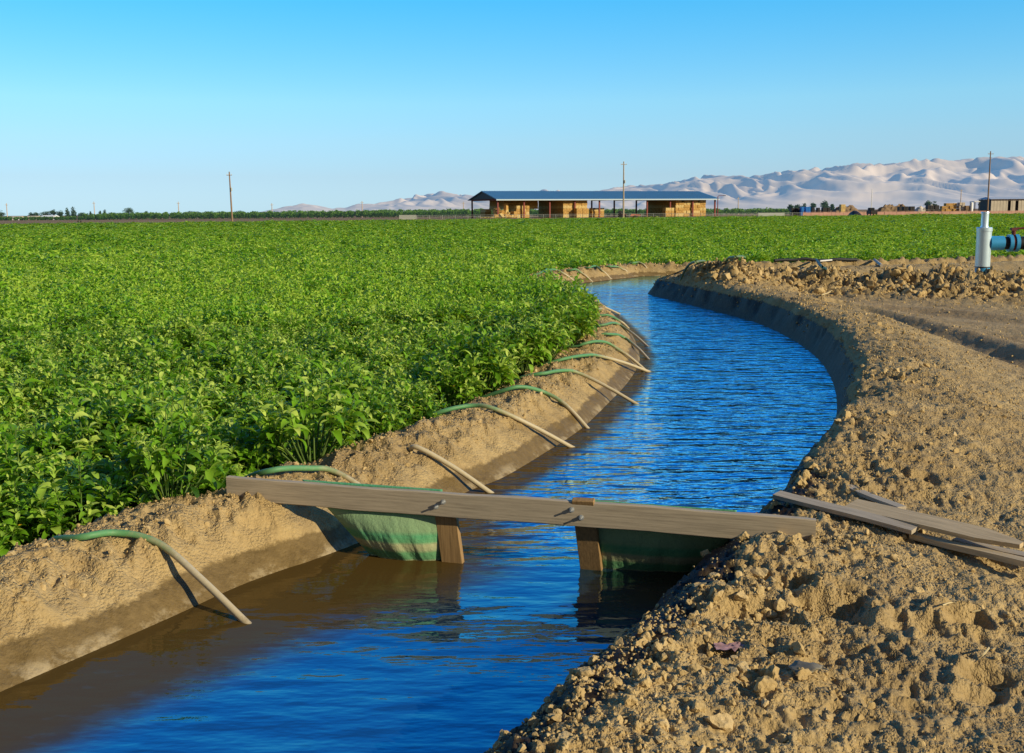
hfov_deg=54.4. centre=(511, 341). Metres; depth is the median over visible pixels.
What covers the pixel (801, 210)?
covered stack
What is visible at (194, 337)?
crop plant
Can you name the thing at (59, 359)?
crop plant
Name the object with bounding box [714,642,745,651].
plastic scrap
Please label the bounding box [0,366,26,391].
crop plant
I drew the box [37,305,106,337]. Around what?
crop plant
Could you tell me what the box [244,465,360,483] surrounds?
siphon tube
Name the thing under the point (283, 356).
crop plant
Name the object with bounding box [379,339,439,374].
crop plant
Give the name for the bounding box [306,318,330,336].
crop plant
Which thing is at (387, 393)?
crop plant
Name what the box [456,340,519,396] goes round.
crop plant
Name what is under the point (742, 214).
wire fence
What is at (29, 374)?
crop plant
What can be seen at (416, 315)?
crop plant
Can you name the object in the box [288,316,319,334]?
crop plant
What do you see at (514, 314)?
crop plant
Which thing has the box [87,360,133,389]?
crop plant
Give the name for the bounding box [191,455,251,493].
crop plant
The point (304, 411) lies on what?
crop plant
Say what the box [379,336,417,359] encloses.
crop plant
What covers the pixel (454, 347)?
crop plant
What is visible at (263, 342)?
crop plant
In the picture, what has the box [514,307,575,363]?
crop plant
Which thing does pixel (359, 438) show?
crop plant
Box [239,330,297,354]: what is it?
crop plant
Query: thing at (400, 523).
check dam
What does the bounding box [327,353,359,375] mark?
crop plant
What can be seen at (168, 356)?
crop plant
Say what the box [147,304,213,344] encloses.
crop plant
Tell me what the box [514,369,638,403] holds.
siphon tube
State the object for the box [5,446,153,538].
crop plant
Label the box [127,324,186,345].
crop plant
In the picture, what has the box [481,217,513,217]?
loose hay
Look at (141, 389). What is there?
crop plant
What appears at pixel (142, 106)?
sky
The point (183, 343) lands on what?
crop plant
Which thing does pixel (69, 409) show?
crop plant
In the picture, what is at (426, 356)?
crop plant
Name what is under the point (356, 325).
crop plant
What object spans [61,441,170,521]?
crop plant
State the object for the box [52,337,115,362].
crop plant
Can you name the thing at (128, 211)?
tree
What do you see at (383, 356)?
crop plant
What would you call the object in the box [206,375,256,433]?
crop plant
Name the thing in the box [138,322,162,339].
crop plant
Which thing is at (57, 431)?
crop plant
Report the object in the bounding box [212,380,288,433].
crop plant
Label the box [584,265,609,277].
siphon tube
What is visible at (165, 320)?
crop plant
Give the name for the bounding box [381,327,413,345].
crop plant
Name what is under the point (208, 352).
crop plant
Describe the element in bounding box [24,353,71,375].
crop plant
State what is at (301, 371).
crop plant
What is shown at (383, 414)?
crop plant
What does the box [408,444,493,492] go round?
siphon tube
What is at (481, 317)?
crop plant
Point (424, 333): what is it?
crop plant
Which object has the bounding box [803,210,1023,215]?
wall
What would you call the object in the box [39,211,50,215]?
tree
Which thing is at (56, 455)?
crop plant
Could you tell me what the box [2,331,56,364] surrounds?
crop plant
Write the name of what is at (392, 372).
crop plant
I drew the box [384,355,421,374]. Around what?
crop plant
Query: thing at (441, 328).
crop plant
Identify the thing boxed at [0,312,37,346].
crop plant
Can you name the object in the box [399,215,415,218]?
panel gate
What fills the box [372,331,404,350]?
crop plant
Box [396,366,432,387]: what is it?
crop plant
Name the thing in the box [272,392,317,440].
crop plant
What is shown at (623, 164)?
utility pole
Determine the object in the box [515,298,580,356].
crop plant
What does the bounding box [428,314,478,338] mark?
crop plant
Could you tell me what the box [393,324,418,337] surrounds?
crop plant
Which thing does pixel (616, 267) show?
siphon tube
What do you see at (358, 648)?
water
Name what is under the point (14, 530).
crop plant
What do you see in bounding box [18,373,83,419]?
crop plant
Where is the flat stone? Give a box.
[788,660,822,672]
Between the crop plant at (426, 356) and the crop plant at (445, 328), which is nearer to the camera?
the crop plant at (426, 356)
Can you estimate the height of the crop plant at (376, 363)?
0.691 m
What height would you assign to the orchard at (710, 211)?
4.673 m
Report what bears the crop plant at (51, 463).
on the ground
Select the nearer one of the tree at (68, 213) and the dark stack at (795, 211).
the dark stack at (795, 211)
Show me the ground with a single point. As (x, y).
(42, 631)
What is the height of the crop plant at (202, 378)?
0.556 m
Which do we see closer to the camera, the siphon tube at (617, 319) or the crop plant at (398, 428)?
the crop plant at (398, 428)
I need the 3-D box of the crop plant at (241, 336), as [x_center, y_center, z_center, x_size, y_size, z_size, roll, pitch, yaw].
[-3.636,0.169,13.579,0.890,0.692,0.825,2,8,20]
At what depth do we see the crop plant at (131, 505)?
7.18 m
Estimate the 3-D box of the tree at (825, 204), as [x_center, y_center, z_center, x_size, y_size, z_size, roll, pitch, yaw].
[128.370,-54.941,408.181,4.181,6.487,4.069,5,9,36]
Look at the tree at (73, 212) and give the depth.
554.80 m
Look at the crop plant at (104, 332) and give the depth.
14.86 m
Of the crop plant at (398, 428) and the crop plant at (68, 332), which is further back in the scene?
the crop plant at (68, 332)
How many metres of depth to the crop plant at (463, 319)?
15.88 m
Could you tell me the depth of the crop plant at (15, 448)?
6.79 m
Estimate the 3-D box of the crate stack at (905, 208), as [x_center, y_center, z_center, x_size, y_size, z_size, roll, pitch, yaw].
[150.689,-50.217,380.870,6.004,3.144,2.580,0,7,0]
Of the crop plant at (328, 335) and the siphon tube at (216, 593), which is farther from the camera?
the crop plant at (328, 335)
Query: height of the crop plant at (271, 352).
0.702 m
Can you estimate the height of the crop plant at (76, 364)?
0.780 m
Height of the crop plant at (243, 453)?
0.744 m
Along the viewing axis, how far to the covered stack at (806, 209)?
387.78 m
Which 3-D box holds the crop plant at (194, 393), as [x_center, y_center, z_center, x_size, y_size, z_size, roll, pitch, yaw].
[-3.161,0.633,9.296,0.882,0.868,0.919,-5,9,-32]
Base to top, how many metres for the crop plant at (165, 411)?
0.946 m
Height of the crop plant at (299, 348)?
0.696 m
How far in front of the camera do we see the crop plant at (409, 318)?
16.08 m
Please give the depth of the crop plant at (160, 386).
8.05 m
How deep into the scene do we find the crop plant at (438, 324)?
14.27 m
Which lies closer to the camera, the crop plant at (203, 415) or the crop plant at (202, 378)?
the crop plant at (203, 415)
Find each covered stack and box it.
[799,207,803,214]
[804,207,810,212]
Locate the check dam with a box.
[226,475,815,571]
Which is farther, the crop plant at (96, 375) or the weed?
the weed
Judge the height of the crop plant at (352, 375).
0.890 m
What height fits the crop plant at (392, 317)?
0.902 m
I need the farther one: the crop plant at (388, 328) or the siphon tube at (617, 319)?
the siphon tube at (617, 319)
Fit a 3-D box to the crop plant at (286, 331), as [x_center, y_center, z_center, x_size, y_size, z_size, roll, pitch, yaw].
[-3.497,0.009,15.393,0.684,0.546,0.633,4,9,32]
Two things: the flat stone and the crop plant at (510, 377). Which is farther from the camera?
the crop plant at (510, 377)
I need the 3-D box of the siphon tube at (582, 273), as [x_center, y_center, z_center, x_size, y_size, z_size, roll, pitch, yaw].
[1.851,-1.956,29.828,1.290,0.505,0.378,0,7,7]
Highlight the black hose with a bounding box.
[774,257,857,261]
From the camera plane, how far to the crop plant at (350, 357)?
11.84 m
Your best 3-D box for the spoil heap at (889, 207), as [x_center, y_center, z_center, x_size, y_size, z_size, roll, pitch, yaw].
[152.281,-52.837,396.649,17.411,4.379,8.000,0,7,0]
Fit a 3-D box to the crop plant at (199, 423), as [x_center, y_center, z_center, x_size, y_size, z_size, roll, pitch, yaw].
[-2.460,0.852,7.845,0.852,0.800,0.920,1,8,11]
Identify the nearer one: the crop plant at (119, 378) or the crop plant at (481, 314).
the crop plant at (119, 378)
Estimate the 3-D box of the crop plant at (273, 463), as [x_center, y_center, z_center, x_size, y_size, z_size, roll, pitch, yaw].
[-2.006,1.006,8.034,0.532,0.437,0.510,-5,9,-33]
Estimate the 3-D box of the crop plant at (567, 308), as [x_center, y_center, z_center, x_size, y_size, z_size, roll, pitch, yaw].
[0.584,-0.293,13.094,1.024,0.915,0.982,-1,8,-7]
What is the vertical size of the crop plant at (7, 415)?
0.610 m
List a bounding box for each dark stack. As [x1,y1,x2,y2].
[790,208,799,214]
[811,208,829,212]
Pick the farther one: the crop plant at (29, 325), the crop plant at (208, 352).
the crop plant at (29, 325)
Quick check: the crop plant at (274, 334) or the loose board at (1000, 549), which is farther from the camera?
the crop plant at (274, 334)
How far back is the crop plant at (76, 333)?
12.99 m
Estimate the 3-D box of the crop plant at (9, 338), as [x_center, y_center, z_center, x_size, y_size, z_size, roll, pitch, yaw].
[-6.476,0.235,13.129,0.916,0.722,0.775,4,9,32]
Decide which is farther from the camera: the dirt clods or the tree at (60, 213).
the tree at (60, 213)
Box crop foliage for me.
[0,212,1023,548]
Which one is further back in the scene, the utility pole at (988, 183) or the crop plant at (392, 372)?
the utility pole at (988, 183)
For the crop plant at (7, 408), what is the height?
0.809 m
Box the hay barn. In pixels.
[468,191,719,217]
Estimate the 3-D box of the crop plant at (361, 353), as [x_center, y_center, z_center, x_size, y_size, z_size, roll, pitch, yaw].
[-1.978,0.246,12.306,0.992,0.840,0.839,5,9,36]
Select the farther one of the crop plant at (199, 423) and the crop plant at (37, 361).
the crop plant at (37, 361)
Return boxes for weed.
[940,244,964,258]
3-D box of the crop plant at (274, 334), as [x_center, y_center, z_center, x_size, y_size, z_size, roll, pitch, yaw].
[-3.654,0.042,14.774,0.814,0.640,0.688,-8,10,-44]
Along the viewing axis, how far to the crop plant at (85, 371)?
10.88 m
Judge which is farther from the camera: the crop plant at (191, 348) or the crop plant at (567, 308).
the crop plant at (567, 308)
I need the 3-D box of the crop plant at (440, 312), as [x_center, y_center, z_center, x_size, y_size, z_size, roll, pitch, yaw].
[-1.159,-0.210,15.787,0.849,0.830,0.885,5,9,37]
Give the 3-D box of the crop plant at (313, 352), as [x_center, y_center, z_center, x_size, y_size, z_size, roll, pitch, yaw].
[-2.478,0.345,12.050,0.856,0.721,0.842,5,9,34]
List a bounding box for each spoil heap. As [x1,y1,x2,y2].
[832,205,860,212]
[877,204,913,211]
[915,204,931,211]
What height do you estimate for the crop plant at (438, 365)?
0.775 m
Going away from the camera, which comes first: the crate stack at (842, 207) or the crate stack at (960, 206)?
the crate stack at (960, 206)
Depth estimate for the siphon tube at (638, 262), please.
32.69 m
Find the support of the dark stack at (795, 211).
on the ground
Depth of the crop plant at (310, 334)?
13.93 m
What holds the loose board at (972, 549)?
on the ground
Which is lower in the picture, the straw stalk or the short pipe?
the straw stalk
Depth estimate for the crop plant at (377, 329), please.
13.94 m
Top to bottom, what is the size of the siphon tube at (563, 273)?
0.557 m
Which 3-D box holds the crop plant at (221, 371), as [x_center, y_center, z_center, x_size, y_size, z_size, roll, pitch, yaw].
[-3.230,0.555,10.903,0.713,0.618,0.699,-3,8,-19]
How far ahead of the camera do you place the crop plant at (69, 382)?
10.15 m
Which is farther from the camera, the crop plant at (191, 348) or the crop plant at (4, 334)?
the crop plant at (4, 334)
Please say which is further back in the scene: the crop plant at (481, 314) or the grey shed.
the grey shed
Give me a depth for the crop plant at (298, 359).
11.02 m
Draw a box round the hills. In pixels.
[262,156,1023,211]
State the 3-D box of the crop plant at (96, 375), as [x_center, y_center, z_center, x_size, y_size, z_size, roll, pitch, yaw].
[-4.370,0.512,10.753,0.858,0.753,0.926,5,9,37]
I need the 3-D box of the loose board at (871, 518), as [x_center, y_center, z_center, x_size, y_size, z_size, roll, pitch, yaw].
[1.898,0.973,5.725,0.085,0.031,0.871,-14,16,-40]
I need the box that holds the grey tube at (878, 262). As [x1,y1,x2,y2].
[873,258,882,266]
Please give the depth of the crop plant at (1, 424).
8.49 m
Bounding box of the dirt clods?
[0,257,1023,752]
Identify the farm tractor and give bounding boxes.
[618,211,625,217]
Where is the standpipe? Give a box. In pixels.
[974,212,1023,271]
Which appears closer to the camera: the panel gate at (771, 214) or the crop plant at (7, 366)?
the crop plant at (7, 366)
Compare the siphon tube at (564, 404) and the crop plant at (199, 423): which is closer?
the crop plant at (199, 423)
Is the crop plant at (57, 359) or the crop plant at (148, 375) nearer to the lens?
the crop plant at (148, 375)
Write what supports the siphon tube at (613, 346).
on the ground
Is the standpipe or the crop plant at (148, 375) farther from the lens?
the standpipe
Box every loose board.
[773,490,918,534]
[845,499,1023,548]
[848,484,905,508]
[909,532,1023,566]
[952,537,1023,556]
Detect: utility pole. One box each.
[228,172,232,221]
[621,161,626,216]
[987,151,990,211]
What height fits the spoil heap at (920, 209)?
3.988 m
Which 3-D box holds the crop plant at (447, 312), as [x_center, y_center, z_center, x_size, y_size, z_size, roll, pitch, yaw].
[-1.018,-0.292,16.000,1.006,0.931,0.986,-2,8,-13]
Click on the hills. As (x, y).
(916, 183)
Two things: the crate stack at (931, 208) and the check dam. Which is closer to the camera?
the check dam
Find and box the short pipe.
[815,258,826,270]
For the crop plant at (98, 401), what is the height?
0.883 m
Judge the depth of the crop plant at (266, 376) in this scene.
10.10 m
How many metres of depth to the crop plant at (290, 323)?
15.62 m
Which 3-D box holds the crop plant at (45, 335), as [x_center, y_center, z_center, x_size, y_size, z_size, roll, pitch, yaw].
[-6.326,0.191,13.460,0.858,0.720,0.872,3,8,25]
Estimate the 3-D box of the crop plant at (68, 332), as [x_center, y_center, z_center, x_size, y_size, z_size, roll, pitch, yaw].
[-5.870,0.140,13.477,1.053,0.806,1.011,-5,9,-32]
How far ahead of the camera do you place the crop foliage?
37.38 m
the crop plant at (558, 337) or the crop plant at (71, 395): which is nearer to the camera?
the crop plant at (71, 395)
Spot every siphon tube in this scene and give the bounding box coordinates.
[48,529,251,623]
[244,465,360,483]
[406,403,574,446]
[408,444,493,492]
[480,385,588,427]
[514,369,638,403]
[537,353,649,371]
[547,269,573,279]
[563,340,645,368]
[566,268,592,281]
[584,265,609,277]
[598,314,628,327]
[598,322,648,346]
[601,332,649,358]
[604,305,619,314]
[605,265,626,271]
[627,261,646,267]
[679,260,713,281]
[725,255,745,260]
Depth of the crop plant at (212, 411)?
8.21 m
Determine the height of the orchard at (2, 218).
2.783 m
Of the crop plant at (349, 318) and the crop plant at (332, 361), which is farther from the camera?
the crop plant at (349, 318)
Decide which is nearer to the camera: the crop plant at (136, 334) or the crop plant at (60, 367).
the crop plant at (60, 367)
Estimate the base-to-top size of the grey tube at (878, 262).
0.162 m
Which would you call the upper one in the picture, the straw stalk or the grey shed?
the grey shed
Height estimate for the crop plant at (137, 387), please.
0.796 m
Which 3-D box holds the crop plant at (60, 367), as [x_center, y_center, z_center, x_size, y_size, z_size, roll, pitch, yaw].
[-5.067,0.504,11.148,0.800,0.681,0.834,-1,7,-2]
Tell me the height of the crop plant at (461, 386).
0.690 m
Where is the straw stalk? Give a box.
[978,647,989,658]
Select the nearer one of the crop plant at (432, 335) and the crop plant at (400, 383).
the crop plant at (400, 383)
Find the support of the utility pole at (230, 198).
on the ground
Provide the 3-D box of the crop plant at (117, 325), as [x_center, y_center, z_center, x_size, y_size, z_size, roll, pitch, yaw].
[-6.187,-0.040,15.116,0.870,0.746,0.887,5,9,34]
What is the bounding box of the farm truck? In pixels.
[866,208,877,214]
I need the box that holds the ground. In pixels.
[0,209,1023,752]
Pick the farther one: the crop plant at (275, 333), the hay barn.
the hay barn
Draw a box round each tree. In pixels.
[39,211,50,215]
[55,210,63,215]
[64,207,70,216]
[70,206,76,218]
[122,208,134,218]
[820,201,829,207]
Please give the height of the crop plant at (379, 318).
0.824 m
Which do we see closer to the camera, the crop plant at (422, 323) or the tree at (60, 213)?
the crop plant at (422, 323)
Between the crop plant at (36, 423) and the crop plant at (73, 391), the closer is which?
the crop plant at (36, 423)
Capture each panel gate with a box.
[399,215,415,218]
[758,212,784,215]
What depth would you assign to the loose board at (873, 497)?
5.98 m
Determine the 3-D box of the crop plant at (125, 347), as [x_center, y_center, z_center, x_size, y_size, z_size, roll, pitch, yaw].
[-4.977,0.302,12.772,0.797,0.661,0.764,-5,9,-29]
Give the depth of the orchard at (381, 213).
466.18 m
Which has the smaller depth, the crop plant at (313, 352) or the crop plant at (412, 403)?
the crop plant at (412, 403)
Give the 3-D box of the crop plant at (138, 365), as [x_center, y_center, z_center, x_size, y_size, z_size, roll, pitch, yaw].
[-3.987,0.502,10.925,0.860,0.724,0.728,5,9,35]
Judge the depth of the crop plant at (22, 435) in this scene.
7.47 m
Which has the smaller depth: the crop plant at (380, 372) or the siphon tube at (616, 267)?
the crop plant at (380, 372)
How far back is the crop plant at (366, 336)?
13.53 m
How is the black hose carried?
on the ground
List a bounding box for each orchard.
[0,216,106,220]
[82,208,508,219]
[529,207,789,215]
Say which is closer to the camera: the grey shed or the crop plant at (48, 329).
the crop plant at (48, 329)
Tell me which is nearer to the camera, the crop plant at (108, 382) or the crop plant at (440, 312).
the crop plant at (108, 382)
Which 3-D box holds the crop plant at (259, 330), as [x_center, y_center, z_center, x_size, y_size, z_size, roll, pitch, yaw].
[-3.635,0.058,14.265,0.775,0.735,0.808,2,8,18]
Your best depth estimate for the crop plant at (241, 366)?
10.28 m
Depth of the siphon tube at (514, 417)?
8.85 m
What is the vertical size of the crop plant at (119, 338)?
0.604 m
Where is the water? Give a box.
[0,276,836,752]
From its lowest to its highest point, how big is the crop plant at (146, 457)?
0.692 m
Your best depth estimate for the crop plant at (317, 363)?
10.01 m
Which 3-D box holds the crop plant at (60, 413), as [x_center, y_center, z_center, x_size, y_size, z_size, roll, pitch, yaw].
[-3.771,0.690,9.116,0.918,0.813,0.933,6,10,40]
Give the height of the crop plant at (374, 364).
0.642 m
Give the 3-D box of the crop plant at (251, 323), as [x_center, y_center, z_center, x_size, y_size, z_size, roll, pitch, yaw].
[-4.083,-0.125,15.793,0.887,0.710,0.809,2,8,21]
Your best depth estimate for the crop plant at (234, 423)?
8.56 m
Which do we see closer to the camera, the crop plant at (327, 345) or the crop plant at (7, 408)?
the crop plant at (7, 408)
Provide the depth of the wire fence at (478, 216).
338.36 m
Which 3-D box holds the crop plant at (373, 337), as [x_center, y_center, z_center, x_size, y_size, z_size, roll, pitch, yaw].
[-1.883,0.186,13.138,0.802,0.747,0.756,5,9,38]
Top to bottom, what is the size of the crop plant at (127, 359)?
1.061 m
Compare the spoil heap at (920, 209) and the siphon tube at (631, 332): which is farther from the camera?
the spoil heap at (920, 209)
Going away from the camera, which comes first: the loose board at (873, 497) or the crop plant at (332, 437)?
the loose board at (873, 497)
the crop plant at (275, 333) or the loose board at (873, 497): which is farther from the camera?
the crop plant at (275, 333)
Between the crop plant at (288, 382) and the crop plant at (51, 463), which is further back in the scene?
the crop plant at (288, 382)
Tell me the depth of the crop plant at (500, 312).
15.23 m
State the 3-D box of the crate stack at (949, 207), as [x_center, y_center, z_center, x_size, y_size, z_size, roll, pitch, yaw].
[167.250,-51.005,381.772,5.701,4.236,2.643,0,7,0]
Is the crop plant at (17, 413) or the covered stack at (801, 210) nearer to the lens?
the crop plant at (17, 413)
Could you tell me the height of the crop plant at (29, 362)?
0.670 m
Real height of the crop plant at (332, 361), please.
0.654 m
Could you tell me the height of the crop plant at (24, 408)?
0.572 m
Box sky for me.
[0,0,1023,215]
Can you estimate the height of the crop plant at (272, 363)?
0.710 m
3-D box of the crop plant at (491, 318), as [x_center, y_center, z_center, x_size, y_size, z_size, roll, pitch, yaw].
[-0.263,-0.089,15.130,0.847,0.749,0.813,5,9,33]
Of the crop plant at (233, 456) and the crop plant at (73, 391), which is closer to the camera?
the crop plant at (233, 456)
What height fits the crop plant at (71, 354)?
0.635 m
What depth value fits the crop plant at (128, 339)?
12.94 m
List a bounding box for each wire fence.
[417,213,671,218]
[713,213,792,215]
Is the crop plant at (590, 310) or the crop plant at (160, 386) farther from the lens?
the crop plant at (590, 310)
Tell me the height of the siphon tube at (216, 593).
0.439 m
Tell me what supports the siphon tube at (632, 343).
on the ground
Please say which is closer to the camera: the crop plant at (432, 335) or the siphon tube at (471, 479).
the siphon tube at (471, 479)
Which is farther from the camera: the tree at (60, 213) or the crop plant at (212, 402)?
the tree at (60, 213)
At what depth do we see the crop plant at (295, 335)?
14.73 m
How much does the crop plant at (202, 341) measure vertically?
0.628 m
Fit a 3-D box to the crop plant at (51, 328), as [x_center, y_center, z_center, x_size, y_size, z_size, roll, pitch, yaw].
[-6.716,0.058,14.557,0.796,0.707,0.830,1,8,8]
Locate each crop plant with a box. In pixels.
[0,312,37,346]
[0,316,45,342]
[0,324,20,354]
[0,330,48,377]
[0,340,11,376]
[0,363,71,418]
[0,363,87,408]
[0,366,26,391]
[0,373,32,422]
[0,404,14,422]
[0,415,74,466]
[0,418,26,438]
[0,422,63,525]
[0,454,76,537]
[0,466,68,550]
[0,485,41,556]
[1,331,46,349]
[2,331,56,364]
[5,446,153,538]
[7,396,64,425]
[7,410,46,438]
[8,351,68,381]
[8,354,96,403]
[8,404,40,427]
[15,349,67,367]
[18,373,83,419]
[21,327,63,348]
[21,353,63,376]
[21,411,103,464]
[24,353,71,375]
[26,430,107,522]
[27,383,163,469]
[29,325,64,343]
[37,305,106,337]
[37,356,82,379]
[37,380,95,422]
[38,323,68,342]
[41,332,94,360]
[41,369,135,420]
[41,385,94,417]
[43,324,111,351]
[49,346,120,377]
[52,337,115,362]
[56,347,93,367]
[56,382,163,454]
[57,322,118,357]
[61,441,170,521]
[67,352,134,388]
[68,361,117,386]
[73,320,116,342]
[78,374,178,411]
[82,314,130,342]
[84,330,128,353]
[85,373,137,397]
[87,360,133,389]
[88,372,203,457]
[93,384,212,460]
[98,441,185,507]
[102,340,138,365]
[104,327,149,358]
[105,319,190,372]
[108,411,231,502]
[109,326,145,344]
[112,381,161,413]
[119,355,177,381]
[120,325,146,343]
[121,435,237,506]
[126,356,195,393]
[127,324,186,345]
[127,363,219,418]
[130,338,208,381]
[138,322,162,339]
[145,396,252,494]
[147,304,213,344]
[159,313,188,329]
[159,319,217,351]
[161,334,189,350]
[162,436,247,495]
[164,390,226,429]
[171,313,225,350]
[172,363,241,400]
[176,340,221,372]
[178,373,244,419]
[181,321,245,356]
[183,333,252,380]
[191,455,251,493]
[192,334,228,357]
[193,365,236,386]
[194,373,230,389]
[202,402,300,473]
[203,410,258,457]
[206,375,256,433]
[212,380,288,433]
[214,346,288,396]
[215,339,250,361]
[217,414,251,434]
[218,320,253,340]
[221,330,264,354]
[225,341,269,359]
[225,388,291,431]
[227,354,289,378]
[232,314,278,332]
[237,365,300,399]
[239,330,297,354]
[239,335,278,350]
[239,361,378,463]
[240,320,277,343]
[240,333,306,368]
[242,365,318,427]
[242,445,286,469]
[250,324,289,340]
[250,345,292,367]
[263,327,299,344]
[264,313,306,333]
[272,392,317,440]
[274,325,301,337]
[275,366,315,379]
[277,327,304,342]
[277,337,307,357]
[280,352,328,379]
[284,403,354,461]
[286,339,307,357]
[286,352,370,388]
[287,342,329,368]
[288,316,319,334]
[297,327,344,346]
[297,360,392,413]
[298,319,359,356]
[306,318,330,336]
[311,334,360,362]
[311,409,361,450]
[316,355,375,410]
[322,307,379,335]
[324,327,384,367]
[325,354,364,369]
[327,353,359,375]
[332,309,381,345]
[337,355,392,379]
[338,349,362,368]
[342,384,414,441]
[347,326,385,348]
[349,319,399,346]
[349,391,413,434]
[353,383,422,434]
[357,329,385,352]
[358,355,383,376]
[359,338,415,375]
[359,352,431,394]
[361,307,395,331]
[362,367,440,418]
[367,322,391,339]
[368,295,412,326]
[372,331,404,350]
[372,367,389,384]
[378,315,428,343]
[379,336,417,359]
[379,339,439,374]
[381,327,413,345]
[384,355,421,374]
[388,375,447,424]
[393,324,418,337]
[395,300,444,328]
[396,308,413,322]
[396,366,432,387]
[402,316,453,350]
[407,329,450,354]
[410,350,461,410]
[413,350,491,409]
[418,318,451,333]
[419,304,455,329]
[419,324,450,332]
[422,319,520,401]
[422,342,485,405]
[424,295,478,323]
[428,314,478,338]
[435,296,480,325]
[435,320,476,338]
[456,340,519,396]
[466,304,518,331]
[471,307,493,322]
[473,313,509,332]
[474,320,505,334]
[486,315,556,376]
[489,302,526,329]
[489,304,521,334]
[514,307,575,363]
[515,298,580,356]
[518,285,596,348]
[528,280,601,347]
[546,273,600,324]
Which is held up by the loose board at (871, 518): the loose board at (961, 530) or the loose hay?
the loose board at (961, 530)
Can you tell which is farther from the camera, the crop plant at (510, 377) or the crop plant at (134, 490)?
the crop plant at (510, 377)
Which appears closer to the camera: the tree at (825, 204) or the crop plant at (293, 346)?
the crop plant at (293, 346)
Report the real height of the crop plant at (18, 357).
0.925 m
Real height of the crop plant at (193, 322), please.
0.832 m
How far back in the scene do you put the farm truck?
357.72 m
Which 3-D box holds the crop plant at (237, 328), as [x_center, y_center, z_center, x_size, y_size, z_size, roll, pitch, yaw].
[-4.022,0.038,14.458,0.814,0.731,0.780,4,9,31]
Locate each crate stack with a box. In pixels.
[839,204,845,211]
[897,206,914,210]
[925,205,938,211]
[939,203,956,211]
[957,202,964,210]
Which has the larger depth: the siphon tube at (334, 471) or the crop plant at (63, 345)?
the crop plant at (63, 345)
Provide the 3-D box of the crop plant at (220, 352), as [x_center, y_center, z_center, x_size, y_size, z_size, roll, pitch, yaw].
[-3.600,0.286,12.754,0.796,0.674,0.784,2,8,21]
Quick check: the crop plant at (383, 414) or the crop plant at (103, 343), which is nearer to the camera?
the crop plant at (383, 414)
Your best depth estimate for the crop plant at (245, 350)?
12.68 m
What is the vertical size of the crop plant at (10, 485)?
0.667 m
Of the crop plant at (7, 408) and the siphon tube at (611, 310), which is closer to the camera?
the crop plant at (7, 408)
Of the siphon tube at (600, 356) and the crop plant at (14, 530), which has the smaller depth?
the crop plant at (14, 530)
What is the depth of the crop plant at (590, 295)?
14.53 m
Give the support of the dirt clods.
on the ground
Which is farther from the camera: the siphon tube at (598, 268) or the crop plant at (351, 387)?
the siphon tube at (598, 268)
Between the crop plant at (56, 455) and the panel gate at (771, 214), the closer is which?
the crop plant at (56, 455)
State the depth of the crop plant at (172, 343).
13.53 m
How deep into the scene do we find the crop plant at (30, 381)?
9.75 m
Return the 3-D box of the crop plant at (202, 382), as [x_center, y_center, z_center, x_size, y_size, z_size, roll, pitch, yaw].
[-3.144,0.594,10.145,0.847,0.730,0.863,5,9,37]
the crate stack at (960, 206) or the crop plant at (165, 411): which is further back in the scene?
the crate stack at (960, 206)
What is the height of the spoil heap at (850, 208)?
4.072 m
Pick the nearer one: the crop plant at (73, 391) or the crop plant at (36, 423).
the crop plant at (36, 423)
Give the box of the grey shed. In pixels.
[977,197,1023,210]
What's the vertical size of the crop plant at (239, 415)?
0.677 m

